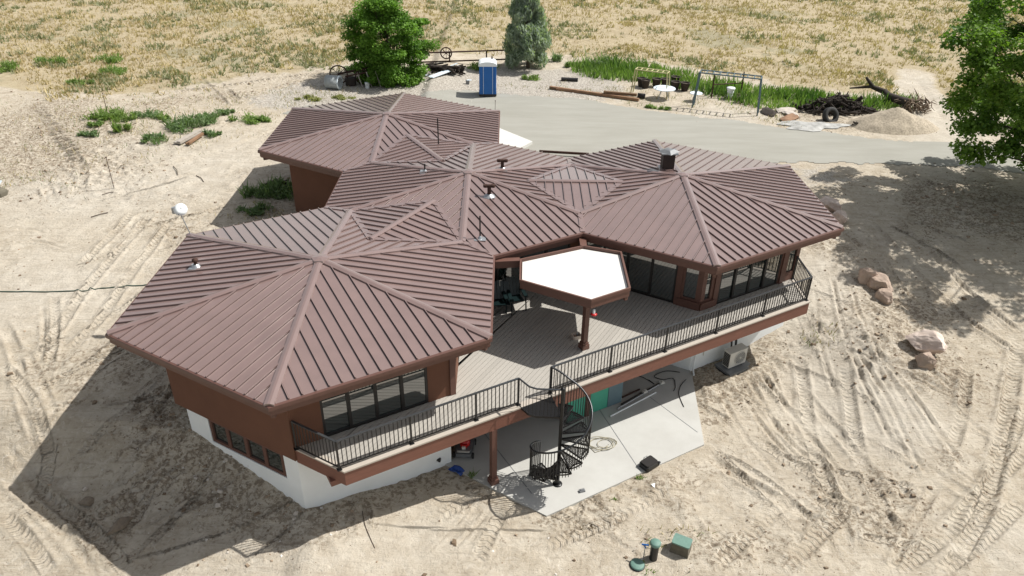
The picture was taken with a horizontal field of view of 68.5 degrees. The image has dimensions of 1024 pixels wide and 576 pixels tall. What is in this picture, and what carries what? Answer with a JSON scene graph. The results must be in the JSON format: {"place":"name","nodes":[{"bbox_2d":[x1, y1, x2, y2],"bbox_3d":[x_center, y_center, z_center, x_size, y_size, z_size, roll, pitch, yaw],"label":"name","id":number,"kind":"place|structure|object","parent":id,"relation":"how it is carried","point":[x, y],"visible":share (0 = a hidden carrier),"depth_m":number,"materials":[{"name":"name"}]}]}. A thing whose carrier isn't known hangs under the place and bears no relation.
{"place":"outdoors","nodes":[
{"label":"outdoors","id":0,"kind":"place"},
{"bbox_2d":[0,0,1023,575],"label":"ground","id":1,"kind":"structure","parent":0,"point":[58,382],"depth_m":27.24,"materials":[{"name":"sand"}]},
{"bbox_2d":[0,180,8,197],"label":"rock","id":2,"kind":"object","parent":1,"relation":"on","point":[3,192],"visible":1,"depth_m":37.07,"materials":[{"name":"stone"}]},
{"bbox_2d":[0,57,20,72],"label":"weed clump","id":3,"kind":"object","parent":1,"relation":"on","point":[13,65],"visible":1,"depth_m":55.20,"materials":[{"name":"green plant"}]},
{"bbox_2d":[32,54,67,64],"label":"weed clump","id":4,"kind":"object","parent":1,"relation":"on","point":[59,59],"visible":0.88,"depth_m":57.55,"materials":[{"name":"green plant"}]},
{"bbox_2d":[0,284,146,291],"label":"hose","id":5,"kind":"object","parent":1,"relation":"on","point":[74,290],"visible":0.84,"depth_m":29.96,"materials":[{"name":"grey"}]},
{"bbox_2d":[65,76,93,85],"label":"weed clump","id":6,"kind":"object","parent":1,"relation":"on","point":[73,81],"visible":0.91,"depth_m":52.92,"materials":[{"name":"green plant"}]},
{"bbox_2d":[78,496,93,505],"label":"stone","id":7,"kind":"object","parent":1,"relation":"on","point":[87,501],"visible":1,"depth_m":22.22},
{"bbox_2d":[75,128,99,137],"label":"weed clump","id":8,"kind":"object","parent":1,"relation":"on","point":[92,132],"visible":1,"depth_m":43.62,"materials":[{"name":"green plant"}]},
{"bbox_2d":[85,120,104,126],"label":"weed clump","id":9,"kind":"object","parent":1,"relation":"on","point":[96,123],"visible":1,"depth_m":45.05,"materials":[{"name":"green plant"}]},
{"bbox_2d":[84,71,107,79],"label":"weed clump","id":10,"kind":"object","parent":1,"relation":"on","point":[91,75],"visible":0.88,"depth_m":54.27,"materials":[{"name":"green plant"}]},
{"bbox_2d":[82,105,115,120],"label":"weed clump","id":11,"kind":"object","parent":1,"relation":"on","point":[95,116],"visible":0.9,"depth_m":46.11,"materials":[{"name":"green plant"}]},
{"bbox_2d":[88,51,122,63],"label":"weed clump","id":12,"kind":"object","parent":1,"relation":"on","point":[112,59],"visible":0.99,"depth_m":58.54,"materials":[{"name":"green plant"}]},
{"bbox_2d":[97,63,128,74],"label":"weed clump","id":13,"kind":"object","parent":1,"relation":"on","point":[119,70],"visible":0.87,"depth_m":55.74,"materials":[{"name":"green plant"}]},
{"bbox_2d":[97,103,137,122],"bbox_3d":[-24.181,-10.702,46.104,2.430,0.919,1.678,14,33,22],"label":"weed clump","id":14,"kind":"object","parent":1,"relation":"on","point":[120,115],"visible":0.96,"depth_m":46.06,"materials":[{"name":"green plant"}]},
{"bbox_2d":[106,516,133,535],"bbox_3d":[-11.268,6.824,21.585,0.349,0.280,0.810,7,31,10],"label":"stone","id":15,"kind":"object","parent":1,"relation":"on","point":[120,523],"visible":1,"depth_m":21.51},
{"bbox_2d":[109,119,134,132],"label":"weed clump","id":16,"kind":"object","parent":1,"relation":"on","point":[117,127],"visible":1,"depth_m":44.29,"materials":[{"name":"green plant"}]},
{"bbox_2d":[128,108,164,118],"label":"weed clump","id":17,"kind":"object","parent":1,"relation":"on","point":[140,114],"visible":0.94,"depth_m":46.60,"materials":[{"name":"green plant"}]},
{"bbox_2d":[140,131,166,144],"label":"weed clump","id":18,"kind":"object","parent":1,"relation":"on","point":[148,136],"visible":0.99,"depth_m":43.07,"materials":[{"name":"green plant"}]},
{"bbox_2d":[157,111,172,121],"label":"weed clump","id":19,"kind":"object","parent":1,"relation":"on","point":[166,116],"visible":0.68,"depth_m":46.30,"materials":[{"name":"green plant"}]},
{"bbox_2d":[160,114,199,133],"bbox_3d":[-19.845,-9.773,44.753,2.397,0.924,2.058,1,30,-1],"label":"weed clump","id":20,"kind":"object","parent":1,"relation":"on","point":[173,126],"visible":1,"depth_m":44.79,"materials":[{"name":"green plant"}]},
{"bbox_2d":[173,129,201,143],"bbox_3d":[-18.716,-8.772,43.490,0.500,0.215,2.006,10,32,16],"label":"board","id":21,"kind":"object","parent":1,"relation":"on","point":[189,136],"visible":1,"depth_m":43.32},
{"bbox_2d":[185,132,203,144],"bbox_3d":[-18.238,-8.604,43.228,0.279,0.187,1.597,6,31,9],"label":"board","id":22,"kind":"object","parent":1,"relation":"on","point":[195,138],"visible":1,"depth_m":43.11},
{"bbox_2d":[174,111,217,126],"bbox_3d":[-19.119,-10.315,45.736,2.487,0.841,1.733,1,30,-1],"label":"weed clump","id":23,"kind":"object","parent":1,"relation":"on","point":[204,119],"visible":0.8,"depth_m":45.63,"materials":[{"name":"green plant"}]},
{"bbox_2d":[202,127,222,137],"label":"weed clump","id":24,"kind":"object","parent":1,"relation":"on","point":[210,133],"visible":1,"depth_m":43.97,"materials":[{"name":"green plant"}]},
{"bbox_2d":[215,108,234,115],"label":"weed clump","id":25,"kind":"object","parent":1,"relation":"on","point":[225,111],"visible":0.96,"depth_m":47.39,"materials":[{"name":"green plant"}]},
{"bbox_2d":[226,111,268,124],"bbox_3d":[-16.284,-10.511,46.430,2.482,0.580,1.628,14,33,21],"label":"weed clump","id":26,"kind":"object","parent":1,"relation":"on","point":[245,118],"visible":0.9,"depth_m":46.28,"materials":[{"name":"green plant"}]},
{"bbox_2d":[235,200,273,215],"bbox_3d":[-12.359,-3.852,36.017,1.718,0.542,1.357,13,32,19],"label":"weed clump","id":27,"kind":"object","parent":1,"relation":"on","point":[253,211],"visible":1,"depth_m":35.90,"materials":[{"name":"green plant"}]},
{"bbox_2d":[244,182,265,197],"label":"weed clump","id":28,"kind":"object","parent":1,"relation":"on","point":[256,194],"visible":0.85,"depth_m":37.16,"materials":[{"name":"green plant"}]},
{"bbox_2d":[247,115,271,123],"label":"weed clump","id":29,"kind":"object","parent":1,"relation":"on","point":[263,119],"visible":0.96,"depth_m":46.21,"materials":[{"name":"green plant"}]},
{"bbox_2d":[237,173,293,200],"bbox_3d":[-11.940,-4.970,37.352,3.218,1.132,2.078,1,30,-1],"label":"weed clump","id":30,"kind":"object","parent":1,"relation":"on","point":[270,187],"visible":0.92,"depth_m":37.19,"materials":[{"name":"green plant"}]},
{"bbox_2d":[259,174,292,196],"bbox_3d":[-11.771,-5.146,37.856,2.013,0.754,2.049,1,30,-1],"label":"weed clump","id":31,"kind":"object","parent":1,"relation":"on","point":[275,178],"visible":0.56,"depth_m":37.99,"materials":[{"name":"green plant"}]},
{"bbox_2d":[294,94,321,101],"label":"weed clump","id":32,"kind":"object","parent":1,"relation":"on","point":[312,97],"visible":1,"depth_m":50.41,"materials":[{"name":"green plant"}]},
{"bbox_2d":[324,75,342,89],"bbox_3d":[-12.501,-14.411,52.596,0.980,0.970,0.970,7,31,10],"label":"barrel","id":33,"kind":"object","parent":1,"relation":"on","point":[333,81],"visible":1,"depth_m":52.26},
{"bbox_2d":[331,94,355,99],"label":"weed clump","id":34,"kind":"object","parent":1,"relation":"on","point":[340,97],"visible":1,"depth_m":50.82,"materials":[{"name":"green plant"}]},
{"bbox_2d":[329,65,380,86],"bbox_3d":[-10.561,-15.047,53.244,4.592,1.431,1.503,-7,31,-13],"label":"old farm implement","id":35,"kind":"object","parent":1,"relation":"on","point":[350,79],"visible":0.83,"depth_m":53.23,"materials":[{"name":"metal"}]},
{"bbox_2d":[338,0,441,87],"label":"bushy tree","id":36,"kind":"object","parent":1,"relation":"on","point":[382,59],"visible":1,"depth_m":52.50,"materials":[{"name":"green plant"}]},
{"bbox_2d":[66,122,809,575],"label":"pebbles","id":37,"kind":"object","parent":1,"relation":"on","point":[250,492],"visible":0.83,"depth_m":21.98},
{"bbox_2d":[428,65,457,77],"bbox_3d":[-4.886,-16.018,55.541,0.500,0.236,3.728,21,36,30],"label":"metal sheet","id":38,"kind":"object","parent":1,"relation":"on","point":[439,74],"visible":0.68,"depth_m":54.97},
{"bbox_2d":[426,62,465,74],"bbox_3d":[-5.030,-16.327,56.025,3.280,0.741,1.498,1,30,-1],"label":"firewood pile","id":39,"kind":"object","parent":1,"relation":"on","point":[433,67],"visible":0.93,"depth_m":55.78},
{"bbox_2d":[448,465,464,475],"bbox_3d":[-1.759,5.777,23.924,0.502,0.122,0.264,20,35,29],"label":"blue tarp","id":40,"kind":"object","parent":1,"relation":"on","point":[459,470],"visible":1,"depth_m":23.92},
{"bbox_2d":[421,47,504,62],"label":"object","id":41,"kind":"object","parent":1,"relation":"on","point":[449,52],"visible":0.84,"depth_m":58.55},
{"bbox_2d":[453,438,475,458],"bbox_3d":[-1.524,4.759,24.758,0.680,0.963,1.524,3,30,3],"label":"lawn mower","id":42,"kind":"object","parent":1,"relation":"on","point":[464,449],"visible":0.57,"depth_m":24.35,"materials":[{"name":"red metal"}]},
{"bbox_2d":[1,71,945,541],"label":"stubble","id":43,"kind":"object","parent":1,"relation":"on","point":[337,101],"visible":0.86,"depth_m":47.83,"materials":[{"name":"plant"}]},
{"bbox_2d":[105,92,843,508],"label":"house","id":44,"kind":"structure","parent":1,"relation":"on","point":[355,294],"depth_m":25.36,"materials":[{"name":"metal"}]},
{"bbox_2d":[171,203,190,233],"bbox_3d":[-11.461,-2.336,26.062,0.517,1.179,0.348,1,30,-1],"label":"satellite dish","id":45,"kind":"object","parent":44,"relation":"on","point":[179,209],"visible":1,"depth_m":25.84,"materials":[{"name":"metal"}]},
{"bbox_2d":[208,419,286,476],"bbox_3d":[-7.806,4.667,22.210,3.021,0.901,0.100,17,34,25],"label":"basement window","id":46,"kind":"structure","parent":44,"relation":"in","point":[230,439],"depth_m":22.22,"materials":[{"name":"glass"}]},
{"bbox_2d":[319,367,428,435],"bbox_3d":[-3.908,3.034,21.479,3.212,1.798,0.100,-16,34,-26],"label":"window","id":47,"kind":"structure","parent":44,"relation":"in","point":[364,405],"depth_m":21.57,"materials":[{"name":"black glass"}]},
{"bbox_2d":[291,378,519,471],"bbox_3d":[-2.701,3.826,20.942,6.618,1.008,1.317,-9,32,-16],"label":"deck railing","id":48,"kind":"object","parent":44,"relation":"on","point":[475,419],"visible":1,"depth_m":20.66,"materials":[{"name":"metal"}]},
{"bbox_2d":[494,280,513,315],"bbox_3d":[-0.438,0.367,26.918,0.860,0.991,0.912,-5,31,-9],"label":"patio chair","id":49,"kind":"object","parent":44,"relation":"on","point":[499,301],"visible":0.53,"depth_m":27.06,"materials":[{"name":"green plastic"}]},
{"bbox_2d":[500,277,527,313],"bbox_3d":[0.049,0.231,27.164,0.860,0.991,0.912,-7,31,-13],"label":"patio chair","id":50,"kind":"object","parent":44,"relation":"on","point":[513,288],"visible":0.86,"depth_m":27.28,"materials":[{"name":"green plastic"}]},
{"bbox_2d":[494,244,569,294],"bbox_3d":[0.365,-0.676,27.917,4.211,1.798,0.100,-16,34,-26],"label":"sliding door","id":51,"kind":"structure","parent":44,"relation":"in","point":[500,273],"depth_m":27.73,"materials":[{"name":"black glass"}]},
{"bbox_2d":[607,382,622,406],"bbox_3d":[3.653,3.168,26.262,0.616,2.267,0.050,-16,34,-26],"label":"basement door","id":52,"kind":"structure","parent":44,"relation":"in","point":[615,392],"depth_m":26.59,"materials":[{"name":"blue paint"}]},
{"bbox_2d":[587,242,677,302],"bbox_3d":[4.316,-0.741,28.135,3.836,1.798,0.100,17,34,25],"label":"sliding door","id":53,"kind":"structure","parent":44,"relation":"in","point":[650,277],"depth_m":27.79,"materials":[{"name":"black glass"}]},
{"bbox_2d":[547,256,812,394],"bbox_3d":[6.465,1.268,25.551,12.394,1.008,1.445,-20,36,-31],"label":"deck railing","id":54,"kind":"object","parent":44,"relation":"on","point":[808,286],"visible":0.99,"depth_m":25.29,"materials":[{"name":"metal"}]},
{"bbox_2d":[680,268,700,301],"bbox_3d":[6.446,-0.231,27.008,0.600,1.478,0.100,17,34,25],"label":"corner window","id":55,"kind":"structure","parent":44,"relation":"in","point":[691,278],"depth_m":27.07,"materials":[{"name":"glass"}]},
{"bbox_2d":[703,273,713,301],"bbox_3d":[7.045,-0.192,26.957,0.380,1.478,0.100,-16,34,-26],"label":"corner window","id":56,"kind":"structure","parent":44,"relation":"in","point":[709,280],"depth_m":27.07,"materials":[{"name":"glass"}]},
{"bbox_2d":[717,254,782,303],"bbox_3d":[8.862,-0.574,27.973,3.120,1.798,0.100,-16,34,-26],"label":"window","id":57,"kind":"structure","parent":44,"relation":"in","point":[762,274],"depth_m":28.09,"materials":[{"name":"black glass"}]},
{"bbox_2d":[784,249,798,274],"bbox_3d":[10.737,-1.235,28.834,0.521,1.478,0.100,-16,34,-26],"label":"corner window","id":58,"kind":"structure","parent":44,"relation":"in","point":[792,256],"depth_m":28.97,"materials":[{"name":"glass"}]},
{"bbox_2d":[465,61,501,69],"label":"weed clump","id":59,"kind":"object","parent":1,"relation":"on","point":[475,66],"visible":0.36,"depth_m":57.82,"materials":[{"name":"green plant"}]},
{"bbox_2d":[266,71,751,121],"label":"yard gravel","id":60,"kind":"structure","parent":1,"relation":"on","point":[459,80],"depth_m":53.31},
{"bbox_2d":[0,0,1023,101],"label":"dry grass","id":61,"kind":"structure","parent":1,"relation":"on","point":[300,9],"depth_m":67.81,"materials":[{"name":"plant"}]},
{"bbox_2d":[0,73,1023,575],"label":"soil clods","id":62,"kind":"object","parent":1,"relation":"on","point":[454,543],"visible":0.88,"depth_m":29.05,"materials":[{"name":"soil"}]},
{"bbox_2d":[499,128,531,147],"bbox_3d":[-0.373,-8.783,44.420,3.287,0.460,4.854,4,31,5],"label":"concrete apron","id":63,"kind":"object","parent":1,"relation":"on","point":[508,138],"visible":0.21,"depth_m":43.61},
{"bbox_2d":[502,0,552,69],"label":"silvery tree","id":64,"kind":"object","parent":1,"relation":"on","point":[527,31],"visible":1,"depth_m":56.33,"materials":[{"name":"green plant"}]},
{"bbox_2d":[521,73,541,80],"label":"weed clump","id":65,"kind":"object","parent":1,"relation":"on","point":[534,77],"visible":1,"depth_m":55.57,"materials":[{"name":"green plant"}]},
{"bbox_2d":[544,49,563,61],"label":"weed clump","id":66,"kind":"object","parent":1,"relation":"on","point":[558,56],"visible":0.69,"depth_m":60.04,"materials":[{"name":"green plant"}]},
{"bbox_2d":[561,77,577,81],"bbox_3d":[4.239,-15.362,55.366,1.224,0.289,0.297,5,31,7],"label":"log section","id":67,"kind":"object","parent":1,"relation":"on","point":[569,79],"visible":1,"depth_m":55.27,"materials":[{"name":"wood"}]},
{"bbox_2d":[445,365,703,516],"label":"patio slab","id":68,"kind":"structure","parent":1,"relation":"on","point":[647,427],"depth_m":25.06,"materials":[{"name":"concrete"}]},
{"bbox_2d":[518,366,592,486],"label":"spiral staircase","id":69,"kind":"structure","parent":68,"relation":"on","point":[546,408],"depth_m":22.40,"materials":[{"name":"metal"}]},
{"bbox_2d":[590,436,616,452],"bbox_3d":[3.007,5.167,25.063,1.044,0.071,0.702,-7,31,-14],"label":"hose coil","id":70,"kind":"object","parent":68,"relation":"on","point":[606,447],"visible":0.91,"depth_m":24.98,"materials":[{"name":"beige"}]},
{"bbox_2d":[610,392,656,416],"bbox_3d":[4.351,4.145,26.857,2.274,0.056,0.056,-20,36,-32],"label":"pipe","id":71,"kind":"object","parent":68,"relation":"on","point":[633,404],"visible":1,"depth_m":26.81,"materials":[{"name":"metal"}]},
{"bbox_2d":[617,384,659,409],"bbox_3d":[4.646,3.908,27.269,2.372,0.064,0.064,-22,37,-34],"label":"pipe","id":72,"kind":"object","parent":68,"relation":"on","point":[626,403],"visible":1,"depth_m":27.12,"materials":[{"name":"metal"}]},
{"bbox_2d":[639,455,657,471],"bbox_3d":[4.402,5.612,24.150,0.540,0.270,0.400,-21,37,-33],"label":"tool case","id":73,"kind":"object","parent":68,"relation":"on","point":[649,463],"visible":1,"depth_m":24.06,"materials":[{"name":"black plastic"}]},
{"bbox_2d":[549,86,638,100],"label":"timber beam","id":74,"kind":"structure","parent":1,"relation":"on","point":[606,95],"depth_m":52.03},
{"bbox_2d":[603,90,636,96],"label":"timber beam","id":75,"kind":"structure","parent":74,"relation":"on","point":[619,93],"depth_m":51.69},
{"bbox_2d":[581,45,608,67],"bbox_3d":[6.529,-18.034,58.894,2.578,1.760,2.226,1,30,-1],"label":"weed clump","id":76,"kind":"object","parent":1,"relation":"on","point":[595,60],"visible":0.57,"depth_m":58.60,"materials":[{"name":"green plant"}]},
{"bbox_2d":[629,558,644,571],"bbox_3d":[3.484,7.705,20.913,0.430,0.110,0.426,1,30,-1],"label":"ground lid","id":77,"kind":"object","parent":1,"relation":"on","point":[638,565],"visible":1,"depth_m":20.86,"materials":[{"name":"green plastic"}]},
{"bbox_2d":[641,78,650,88],"bbox_3d":[9.594,-14.662,53.992,0.700,0.600,0.700,-23,38,-34],"label":"planter tub","id":78,"kind":"object","parent":1,"relation":"on","point":[645,83],"visible":1,"depth_m":53.82,"materials":[{"name":"black plastic"}]},
{"bbox_2d":[630,67,669,98],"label":"monkey bars","id":79,"kind":"object","parent":1,"relation":"on","point":[637,69],"visible":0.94,"depth_m":51.67,"materials":[{"name":"yellow paint"}]},
{"bbox_2d":[649,538,660,561],"bbox_3d":[3.971,7.351,20.981,0.310,0.775,0.310,1,30,-1],"label":"riser pipe","id":80,"kind":"object","parent":1,"relation":"on","point":[655,544],"visible":1,"depth_m":20.84,"materials":[{"name":"green plastic"}]},
{"bbox_2d":[652,77,661,86],"bbox_3d":[10.431,-14.834,54.289,0.700,0.600,0.700,6,31,8],"label":"planter tub","id":81,"kind":"object","parent":1,"relation":"on","point":[656,81],"visible":0.95,"depth_m":54.10,"materials":[{"name":"black plastic"}]},
{"bbox_2d":[653,85,675,100],"bbox_3d":[10.446,-13.353,51.681,1.500,0.797,1.500,1,30,-1],"label":"round table","id":82,"kind":"object","parent":1,"relation":"on","point":[660,88],"visible":1,"depth_m":51.41,"materials":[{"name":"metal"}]},
{"bbox_2d":[671,80,680,90],"bbox_3d":[11.668,-14.470,53.728,0.700,0.600,0.700,11,32,16],"label":"planter tub","id":83,"kind":"object","parent":1,"relation":"on","point":[675,83],"visible":0.97,"depth_m":53.53,"materials":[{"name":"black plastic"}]},
{"bbox_2d":[669,533,692,558],"bbox_3d":[4.794,7.317,21.294,0.544,0.464,0.416,16,33,23],"label":"riser box","id":84,"kind":"object","parent":1,"relation":"on","point":[681,545],"visible":1,"depth_m":21.15,"materials":[{"name":"plastic"}]},
{"bbox_2d":[680,81,689,91],"bbox_3d":[12.313,-14.332,53.516,0.700,0.600,0.700,16,34,24],"label":"planter tub","id":85,"kind":"object","parent":1,"relation":"on","point":[685,86],"visible":1,"depth_m":53.37,"materials":[{"name":"brown plastic"}]},
{"bbox_2d":[691,69,762,115],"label":"monkey bars","id":86,"kind":"object","parent":1,"relation":"on","point":[720,74],"visible":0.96,"depth_m":48.68,"materials":[{"name":"blue metal"}]},
{"bbox_2d":[711,72,744,97],"bbox_3d":[14.903,-13.976,51.981,2.298,1.806,0.098,-6,31,-12],"label":"swing frame","id":87,"kind":"object","parent":1,"relation":"on","point":[713,84],"visible":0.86,"depth_m":51.88,"materials":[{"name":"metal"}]},
{"bbox_2d":[714,360,753,375],"bbox_3d":[8.560,3.028,28.990,1.320,0.165,0.920,-16,34,-26],"label":"equipment pad","id":88,"kind":"object","parent":1,"relation":"on","point":[734,370],"visible":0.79,"depth_m":28.75,"materials":[{"name":"grey paint"}]},
{"bbox_2d":[722,340,748,368],"bbox_3d":[8.517,2.281,28.660,0.910,1.455,0.510,-16,34,-26],"label":"outdoor condenser","id":89,"kind":"object","parent":88,"relation":"on","point":[735,354],"visible":0.96,"depth_m":28.63,"materials":[{"name":"beige metal"}]},
{"bbox_2d":[567,53,918,110],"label":"green grass","id":90,"kind":"structure","parent":1,"relation":"on","point":[613,67],"depth_m":53.34,"materials":[{"name":"green plant"}]},
{"bbox_2d":[762,107,776,116],"bbox_3d":[16.830,-11.539,49.302,0.954,0.332,1.818,0,30,-1],"label":"rock slab","id":91,"kind":"object","parent":1,"relation":"on","point":[766,111],"visible":1,"depth_m":49.05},
{"bbox_2d":[776,107,796,112],"bbox_3d":[18.131,-11.759,49.721,1.584,0.304,0.757,-11,32,-19],"label":"rock slab","id":92,"kind":"object","parent":1,"relation":"on","point":[781,110],"visible":0.88,"depth_m":49.55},
{"bbox_2d":[780,113,798,120],"bbox_3d":[17.764,-10.905,48.235,1.627,0.298,0.853,-20,37,-32],"label":"rock slab","id":93,"kind":"object","parent":1,"relation":"on","point":[790,116],"visible":1,"depth_m":48.10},
{"bbox_2d":[822,107,838,121],"bbox_3d":[20.361,-11.004,48.044,1.100,1.098,0.736,-8,32,-15],"label":"tire","id":94,"kind":"object","parent":1,"relation":"on","point":[833,110],"visible":0.92,"depth_m":47.91,"materials":[{"name":"rubber"}]},
{"bbox_2d":[820,196,841,211],"bbox_3d":[15.644,-4.055,36.914,0.849,0.636,1.207,-2,31,-5],"label":"boulder","id":95,"kind":"object","parent":1,"relation":"on","point":[830,204],"visible":0.76,"depth_m":36.62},
{"bbox_2d":[792,91,878,115],"bbox_3d":[21.508,-12.110,49.806,5.669,1.721,3.242,1,30,-1],"label":"brush pile","id":96,"kind":"object","parent":1,"relation":"on","point":[846,104],"visible":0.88,"depth_m":49.38,"materials":[{"name":"wood"}]},
{"bbox_2d":[832,210,847,223],"bbox_3d":[15.746,-3.342,35.927,0.725,0.673,0.782,-14,34,-24],"label":"boulder","id":97,"kind":"object","parent":1,"relation":"on","point":[841,216],"visible":0.74,"depth_m":35.73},
{"bbox_2d":[858,267,877,284],"bbox_3d":[15.170,-0.558,32.037,0.861,0.746,0.704,7,31,10],"label":"boulder","id":98,"kind":"object","parent":1,"relation":"on","point":[866,274],"visible":0.87,"depth_m":31.80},
{"bbox_2d":[866,272,892,291],"bbox_3d":[15.486,-0.128,31.604,0.865,0.778,1.073,-10,32,-18],"label":"boulder","id":99,"kind":"object","parent":1,"relation":"on","point":[880,280],"visible":0.88,"depth_m":31.42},
{"bbox_2d":[875,288,892,304],"bbox_3d":[15.393,0.370,31.039,0.635,0.588,0.776,-3,31,-6],"label":"boulder","id":100,"kind":"object","parent":1,"relation":"on","point":[884,296],"visible":1,"depth_m":30.89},
{"bbox_2d":[847,107,939,134],"bbox_3d":[24.052,-10.669,47.142,6.200,1.364,4.000,1,30,-1],"label":"gravel mound","id":101,"kind":"object","parent":1,"relation":"on","point":[896,121],"visible":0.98,"depth_m":46.42,"materials":[{"name":"gravel"}]},
{"bbox_2d":[850,77,937,114],"bbox_3d":[26.113,-12.998,51.140,3.065,1.835,5.311,-14,34,-24],"label":"fallen log","id":102,"kind":"object","parent":1,"relation":"on","point":[905,103],"visible":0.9,"depth_m":50.06,"materials":[{"name":"wood"}]},
{"bbox_2d":[905,329,946,354],"bbox_3d":[15.718,2.086,28.580,1.495,1.074,1.033,17,34,25],"label":"boulder","id":103,"kind":"object","parent":1,"relation":"on","point":[925,340],"visible":0.91,"depth_m":28.26,"materials":[{"name":"stone"}]},
{"bbox_2d":[915,352,936,370],"bbox_3d":[15.320,2.731,27.963,0.617,0.749,0.709,-11,33,-20],"label":"boulder","id":104,"kind":"object","parent":1,"relation":"on","point":[927,360],"visible":0.98,"depth_m":27.76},
{"bbox_2d":[938,0,1023,170],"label":"maple tree","id":105,"kind":"object","parent":1,"relation":"on","point":[987,100],"visible":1,"depth_m":34.78,"materials":[{"name":"green plant"}]},
{"bbox_2d":[571,331,580,339],"bbox_3d":[2.199,1.593,25.628,0.304,0.248,0.264,-10,32,-18],"label":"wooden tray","id":106,"kind":"object","parent":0,"point":[576,335],"visible":0.91,"depth_m":25.61,"materials":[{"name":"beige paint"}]},
{"bbox_2d":[283,89,1023,173],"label":"driveway","id":107,"kind":"structure","parent":0,"point":[570,124],"depth_m":45.23,"materials":[{"name":"concrete"}]},
{"bbox_2d":[478,56,496,95],"bbox_3d":[-1.665,-14.529,51.489,1.260,2.440,1.260,0,30,-2],"label":"portable toilet","id":108,"kind":"object","parent":107,"relation":"on","point":[487,76],"visible":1,"depth_m":51.02,"materials":[{"name":"blue plastic"}]},
{"bbox_2d":[483,67,491,93],"bbox_3d":[-1.645,-14.108,51.049,0.680,1.860,0.024,0,30,-2],"label":"door","id":109,"kind":"structure","parent":108,"relation":"in","point":[487,71],"depth_m":51.04,"materials":[{"name":"blue plastic"}]},
{"bbox_2d":[539,150,588,154],"bbox_3d":[2.910,-7.581,42.078,2.774,0.120,0.100,4,31,6],"label":"edging board","id":110,"kind":"object","parent":107,"relation":"on","point":[564,152],"visible":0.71,"depth_m":42.05,"materials":[{"name":"wood"}]},
{"bbox_2d":[777,120,850,131],"bbox_3d":[18.984,-10.106,46.906,4.722,0.090,2.064,6,31,8],"label":"ash patch","id":111,"kind":"object","parent":107,"relation":"on","point":[811,126],"visible":1,"depth_m":47.01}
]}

